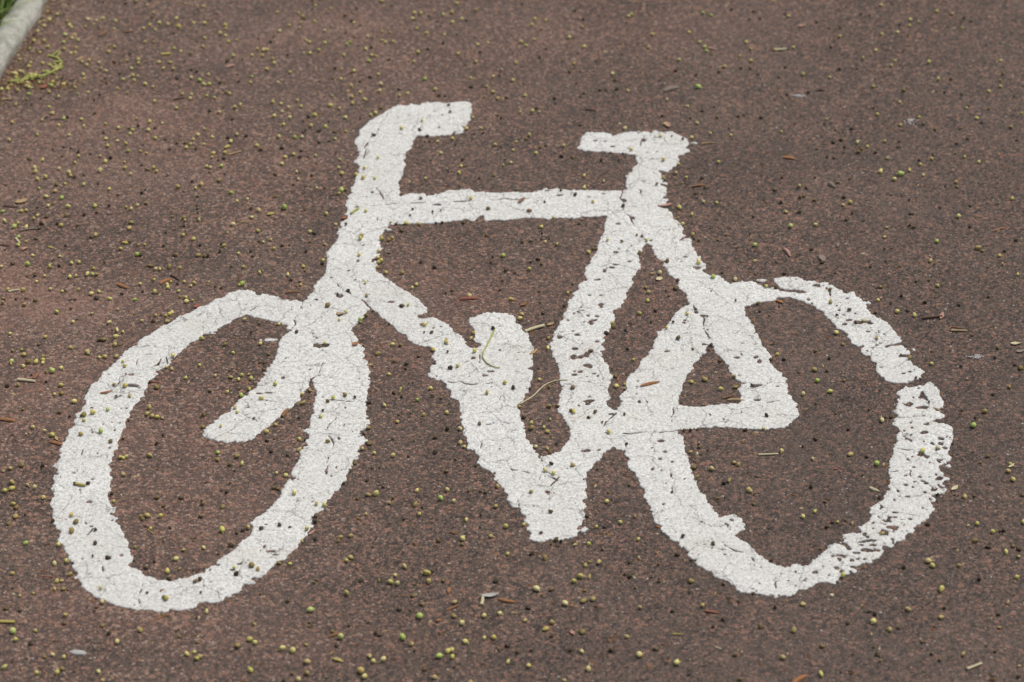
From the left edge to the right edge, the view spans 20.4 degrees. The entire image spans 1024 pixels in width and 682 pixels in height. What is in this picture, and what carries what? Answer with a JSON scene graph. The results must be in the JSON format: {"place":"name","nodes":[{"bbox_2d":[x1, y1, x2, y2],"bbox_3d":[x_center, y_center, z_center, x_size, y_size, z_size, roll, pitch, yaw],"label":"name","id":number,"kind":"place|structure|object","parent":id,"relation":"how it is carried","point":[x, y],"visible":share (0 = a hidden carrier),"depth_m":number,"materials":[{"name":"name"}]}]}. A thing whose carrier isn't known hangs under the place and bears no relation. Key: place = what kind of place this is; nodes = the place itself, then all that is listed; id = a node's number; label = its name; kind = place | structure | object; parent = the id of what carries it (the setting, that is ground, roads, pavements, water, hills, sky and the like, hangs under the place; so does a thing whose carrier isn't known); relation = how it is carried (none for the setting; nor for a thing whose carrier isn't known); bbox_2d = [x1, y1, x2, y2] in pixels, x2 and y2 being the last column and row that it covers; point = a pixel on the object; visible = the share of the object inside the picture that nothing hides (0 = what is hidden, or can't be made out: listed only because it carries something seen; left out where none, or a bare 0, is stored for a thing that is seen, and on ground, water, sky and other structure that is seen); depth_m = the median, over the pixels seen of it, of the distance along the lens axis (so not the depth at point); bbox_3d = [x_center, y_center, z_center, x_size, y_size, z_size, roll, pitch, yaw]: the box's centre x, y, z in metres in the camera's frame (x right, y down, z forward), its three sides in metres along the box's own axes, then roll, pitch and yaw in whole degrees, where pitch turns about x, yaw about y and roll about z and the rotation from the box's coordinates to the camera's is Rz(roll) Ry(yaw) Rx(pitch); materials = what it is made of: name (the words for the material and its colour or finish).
{"place":"outdoors","nodes":[
{"label":"outdoors","id":0,"kind":"place"},
{"bbox_2d":[0,0,34,25],"bbox_3d":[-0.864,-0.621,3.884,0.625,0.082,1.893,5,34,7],"label":"grass","id":1,"kind":"structure","parent":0,"point":[6,7],"depth_m":3.64,"materials":[{"name":"green plant"}]},
{"bbox_2d":[0,0,1023,681],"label":"cycle path","id":2,"kind":"structure","parent":0,"point":[988,38],"depth_m":3.10,"materials":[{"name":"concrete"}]},
{"bbox_2d":[0,620,14,622],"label":"straw","id":3,"kind":"object","parent":2,"relation":"on","point":[7,621],"visible":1,"depth_m":2.66,"materials":[{"name":"yellow plant"}]},
{"bbox_2d":[0,417,14,421],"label":"husk","id":4,"kind":"object","parent":2,"relation":"on","point":[6,419],"visible":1,"depth_m":2.93,"materials":[{"name":"brown plant"}]},
{"bbox_2d":[9,628,15,633],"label":"green seed","id":5,"kind":"object","parent":2,"relation":"on","point":[12,630],"visible":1,"depth_m":2.64,"materials":[{"name":"green plant"}]},
{"bbox_2d":[15,198,27,202],"bbox_3d":[-0.567,-0.162,3.287,0.015,0.002,0.007,-15,37,-21],"label":"bract","id":6,"kind":"object","parent":2,"relation":"on","point":[21,200],"visible":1,"depth_m":3.29,"materials":[{"name":"beige plant"}]},
{"bbox_2d":[0,0,46,76],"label":"kerb","id":7,"kind":"structure","parent":2,"relation":"on","point":[13,34],"depth_m":3.62,"materials":[{"name":"concrete"}]},
{"bbox_2d":[17,378,35,381],"bbox_3d":[-0.509,0.041,2.987,0.019,0.003,0.004,6,34,9],"label":"straw","id":8,"kind":"object","parent":2,"relation":"on","point":[25,380],"visible":1,"depth_m":2.99,"materials":[{"name":"beige plant"}]},
{"bbox_2d":[7,63,63,81],"bbox_3d":[-0.590,-0.331,3.537,0.076,0.006,0.024,-24,41,-31],"label":"flower stem","id":9,"kind":"object","parent":2,"relation":"on","point":[59,66],"visible":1,"depth_m":3.53,"materials":[{"name":"plant"}]},
{"bbox_2d":[47,50,62,62],"bbox_3d":[-0.572,-0.356,3.574,0.018,0.006,0.029,-15,37,-21],"label":"flower stem","id":10,"kind":"object","parent":2,"relation":"on","point":[56,57],"visible":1,"depth_m":3.58,"materials":[{"name":"plant"}]},
{"bbox_2d":[50,440,62,444],"bbox_3d":[-0.463,0.103,2.894,0.016,0.002,0.003,13,36,19],"label":"husk","id":11,"kind":"object","parent":2,"relation":"on","point":[54,442],"visible":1,"depth_m":2.89,"materials":[{"name":"brown plant"}]},
{"bbox_2d":[69,650,86,654],"bbox_3d":[-0.401,0.287,2.624,0.017,0.002,0.006,5,34,7],"label":"chip","id":12,"kind":"object","parent":2,"relation":"on","point":[77,652],"visible":1,"depth_m":2.62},
{"bbox_2d":[116,282,128,287],"bbox_3d":[-0.429,-0.061,3.137,0.017,0.002,0.004,19,39,26],"label":"husk","id":13,"kind":"object","parent":2,"relation":"on","point":[122,285],"visible":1,"depth_m":3.14,"materials":[{"name":"orange plant"}]},
{"bbox_2d":[219,526,224,533],"bbox_3d":[-0.283,0.184,2.774,0.006,0.006,0.010,-10,55,-15],"label":"seed","id":14,"kind":"object","parent":2,"relation":"on","point":[222,529],"visible":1,"depth_m":2.77,"materials":[{"name":"yellow plant"}]},
{"bbox_2d":[244,636,252,641],"bbox_3d":[-0.244,0.277,2.637,0.009,0.005,0.005,-18,37,-12],"label":"seed","id":15,"kind":"object","parent":2,"relation":"on","point":[249,639],"visible":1,"depth_m":2.64,"materials":[{"name":"plant"}]},
{"bbox_2d":[278,645,285,650],"bbox_3d":[-0.212,0.284,2.626,0.008,0.006,0.004,-21,39,-22],"label":"seed","id":16,"kind":"object","parent":2,"relation":"on","point":[282,647],"visible":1,"depth_m":2.62,"materials":[{"name":"beige plant"}]},
{"bbox_2d":[281,408,288,416],"bbox_3d":[-0.234,0.073,2.939,0.005,0.003,0.017,12,36,17],"label":"husk","id":17,"kind":"object","parent":2,"relation":"on","point":[284,412],"visible":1,"depth_m":2.94,"materials":[{"name":"brown plant"}]},
{"bbox_2d":[285,290,300,292],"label":"husk","id":18,"kind":"object","parent":2,"relation":"on","point":[291,291],"visible":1,"depth_m":3.13,"materials":[{"name":"brown plant"}]},
{"bbox_2d":[306,607,314,611],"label":"green seed","id":19,"kind":"object","parent":2,"relation":"on","point":[309,609],"visible":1,"depth_m":2.67,"materials":[{"name":"green plant"}]},
{"bbox_2d":[337,633,343,638],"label":"green seed","id":20,"kind":"object","parent":2,"relation":"on","point":[340,636],"visible":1,"depth_m":2.64,"materials":[{"name":"green plant"}]},
{"bbox_2d":[356,667,363,673],"bbox_3d":[-0.139,0.301,2.600,0.009,0.006,0.006,13,36,17],"label":"seed","id":21,"kind":"object","parent":2,"relation":"on","point":[360,670],"visible":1,"depth_m":2.60,"materials":[{"name":"beige plant"}]},
{"bbox_2d":[373,490,378,496],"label":"seed","id":22,"kind":"object","parent":2,"relation":"on","point":[375,493],"visible":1,"depth_m":2.82,"materials":[{"name":"yellow plant"}]},
{"bbox_2d":[400,633,405,640],"bbox_3d":[-0.101,0.275,2.639,0.005,0.006,0.010,-33,89,-39],"label":"green seed","id":23,"kind":"object","parent":2,"relation":"on","point":[402,637],"visible":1,"depth_m":2.64,"materials":[{"name":"green plant"}]},
{"bbox_2d":[416,613,422,618],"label":"green seed","id":24,"kind":"object","parent":2,"relation":"on","point":[419,615],"visible":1,"depth_m":2.66,"materials":[{"name":"green plant"}]},
{"bbox_2d":[421,570,430,575],"bbox_3d":[-0.083,0.221,2.718,0.011,0.006,0.004,3,34,12],"label":"seed","id":25,"kind":"object","parent":2,"relation":"on","point":[426,572],"visible":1,"depth_m":2.72,"materials":[{"name":"yellow plant"}]},
{"bbox_2d":[435,653,442,658],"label":"green seed","id":26,"kind":"object","parent":2,"relation":"on","point":[439,655],"visible":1,"depth_m":2.62,"materials":[{"name":"green plant"}]},
{"bbox_2d":[460,297,477,299],"bbox_3d":[-0.046,-0.047,3.117,0.023,0.002,0.004,-2,34,-3],"label":"husk","id":27,"kind":"object","parent":2,"relation":"on","point":[463,298],"visible":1,"depth_m":3.12,"materials":[{"name":"brown plant"}]},
{"bbox_2d":[480,595,483,605],"bbox_3d":[-0.028,0.245,2.685,0.004,0.003,0.012,3,34,4],"label":"straw","id":28,"kind":"object","parent":2,"relation":"on","point":[482,600],"visible":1,"depth_m":2.68,"materials":[{"name":"beige plant"}]},
{"bbox_2d":[480,593,498,596],"bbox_3d":[-0.021,0.240,2.691,0.018,0.003,0.006,-5,34,-7],"label":"bract","id":29,"kind":"object","parent":2,"relation":"on","point":[489,594],"visible":1,"depth_m":2.69,"materials":[{"name":"grey plant"}]},
{"bbox_2d":[50,101,952,612],"bbox_3d":[-0.005,-0.018,3.079,0.915,0.005,0.981,0,34,0],"label":"bicycle marking","id":30,"kind":"object","parent":2,"relation":"on","point":[684,507],"visible":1,"depth_m":2.98,"materials":[{"name":"paint"}]},
{"bbox_2d":[69,527,74,533],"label":"shrivelled seed","id":31,"kind":"object","parent":30,"relation":"on","point":[71,530],"visible":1,"depth_m":2.77,"materials":[{"name":"plant"}]},
{"bbox_2d":[73,482,85,485],"bbox_3d":[-0.431,0.143,2.834,0.013,0.003,0.003,10,35,14],"label":"straw","id":32,"kind":"object","parent":30,"relation":"on","point":[79,484],"visible":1,"depth_m":2.83,"materials":[{"name":"yellow plant"}]},
{"bbox_2d":[482,329,499,367],"bbox_3d":[-0.024,0.008,3.035,0.018,0.002,0.074,-2,34,-3],"label":"flower stem","id":33,"kind":"object","parent":30,"relation":"on","point":[485,348],"visible":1,"depth_m":3.03,"materials":[{"name":"plant"}]},
{"bbox_2d":[520,379,567,403],"bbox_3d":[0.030,0.051,2.973,0.066,0.003,0.011,-25,41,-32],"label":"straw","id":34,"kind":"object","parent":30,"relation":"on","point":[540,388],"visible":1,"depth_m":2.98,"materials":[{"name":"beige plant"}]},
{"bbox_2d":[640,381,659,385],"bbox_3d":[0.145,0.044,2.980,0.023,0.002,0.004,-13,36,-18],"label":"husk","id":35,"kind":"object","parent":30,"relation":"on","point":[649,383],"visible":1,"depth_m":2.98,"materials":[{"name":"brown plant"}]},
{"bbox_2d":[499,598,516,602],"bbox_3d":[-0.003,0.245,2.685,0.018,0.002,0.004,8,35,11],"label":"husk","id":36,"kind":"object","parent":2,"relation":"on","point":[506,600],"visible":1,"depth_m":2.68,"materials":[{"name":"brown plant"}]},
{"bbox_2d":[0,0,1022,568],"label":"scattered seeds","id":37,"kind":"object","parent":2,"relation":"on","point":[340,158],"visible":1,"depth_m":3.45,"materials":[{"name":"plant"}]},
{"bbox_2d":[0,0,1023,681],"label":"fallen plant debris","id":38,"kind":"object","parent":2,"relation":"on","point":[34,84],"visible":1,"depth_m":3.04,"materials":[{"name":"plant"}]},
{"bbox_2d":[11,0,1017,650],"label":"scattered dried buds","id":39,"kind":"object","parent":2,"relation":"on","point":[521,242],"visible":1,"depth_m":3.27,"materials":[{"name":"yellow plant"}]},
{"bbox_2d":[524,324,544,331],"bbox_3d":[0.024,-0.014,3.068,0.024,0.004,0.004,-17,38,-24],"label":"straw","id":40,"kind":"object","parent":2,"relation":"on","point":[534,328],"visible":1,"depth_m":3.07,"materials":[{"name":"beige plant"}]},
{"bbox_2d":[533,585,539,591],"bbox_3d":[0.024,0.235,2.698,0.006,0.006,0.010,-26,44,-34],"label":"seed","id":41,"kind":"object","parent":2,"relation":"on","point":[536,588],"visible":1,"depth_m":2.70,"materials":[{"name":"beige plant"}]},
{"bbox_2d":[664,86,678,91],"bbox_3d":[0.197,-0.312,3.509,0.023,0.004,0.006,-16,37,-22],"label":"husk","id":42,"kind":"object","parent":2,"relation":"on","point":[669,88],"visible":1,"depth_m":3.51,"materials":[{"name":"plant"}]},
{"bbox_2d":[674,659,680,664],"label":"seed","id":43,"kind":"object","parent":2,"relation":"on","point":[676,661],"visible":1,"depth_m":2.61,"materials":[{"name":"yellow plant"}]},
{"bbox_2d":[727,398,744,400],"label":"husk","id":44,"kind":"object","parent":2,"relation":"on","point":[735,399],"visible":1,"depth_m":2.96,"materials":[{"name":"brown plant"}]},
{"bbox_2d":[758,453,777,455],"bbox_3d":[0.260,0.115,2.879,0.020,0.002,0.002,-3,34,-4],"label":"straw","id":45,"kind":"object","parent":2,"relation":"on","point":[768,454],"visible":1,"depth_m":2.88,"materials":[{"name":"beige plant"}]},
{"bbox_2d":[783,247,790,255],"bbox_3d":[0.310,-0.100,3.196,0.005,0.003,0.018,-11,35,-15],"label":"husk","id":46,"kind":"object","parent":2,"relation":"on","point":[787,251],"visible":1,"depth_m":3.19,"materials":[{"name":"plant"}]},
{"bbox_2d":[792,674,808,681],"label":"husk","id":47,"kind":"object","parent":2,"relation":"on","point":[799,678],"visible":1,"depth_m":2.59,"materials":[{"name":"brown plant"}]},
{"bbox_2d":[819,254,825,261],"bbox_3d":[0.348,-0.093,3.186,0.008,0.002,0.015,-8,35,-11],"label":"bract","id":48,"kind":"object","parent":2,"relation":"on","point":[822,257],"visible":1,"depth_m":3.19,"materials":[{"name":"plant"}]},
{"bbox_2d":[870,618,876,623],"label":"seed","id":49,"kind":"object","parent":2,"relation":"on","point":[873,620],"visible":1,"depth_m":2.66,"materials":[{"name":"plant"}]},
{"bbox_2d":[904,119,918,124],"bbox_3d":[0.484,-0.264,3.444,0.019,0.004,0.016,0,34,0],"label":"paint remnant","id":50,"kind":"object","parent":2,"relation":"on","point":[910,121],"visible":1,"depth_m":3.44,"materials":[{"name":"white paint"}]},
{"bbox_2d":[925,558,934,562],"bbox_3d":[0.401,0.211,2.733,0.010,0.005,0.005,-4,33,7],"label":"seed","id":51,"kind":"object","parent":2,"relation":"on","point":[928,560],"visible":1,"depth_m":2.73,"materials":[{"name":"beige plant"}]},
{"bbox_2d":[922,315,942,318],"bbox_3d":[0.456,-0.026,3.087,0.022,0.003,0.004,-6,35,-9],"label":"twig","id":52,"kind":"object","parent":2,"relation":"on","point":[928,317],"visible":1,"depth_m":3.08,"materials":[{"name":"brown wood"}]},
{"bbox_2d":[939,585,943,593],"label":"seed","id":53,"kind":"object","parent":2,"relation":"on","point":[941,588],"visible":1,"depth_m":2.70,"materials":[{"name":"yellow plant"}]},
{"bbox_2d":[967,662,981,669],"bbox_3d":[0.424,0.298,2.607,0.016,0.002,0.003,-18,38,-24],"label":"straw","id":54,"kind":"object","parent":2,"relation":"on","point":[973,666],"visible":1,"depth_m":2.61,"materials":[{"name":"beige plant"}]},
{"bbox_2d":[966,354,983,359],"bbox_3d":[0.492,0.018,3.025,0.019,0.004,0.010,0,34,0],"label":"paint remnant","id":55,"kind":"object","parent":2,"relation":"on","point":[977,356],"visible":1,"depth_m":3.02,"materials":[{"name":"white paint"}]}
]}

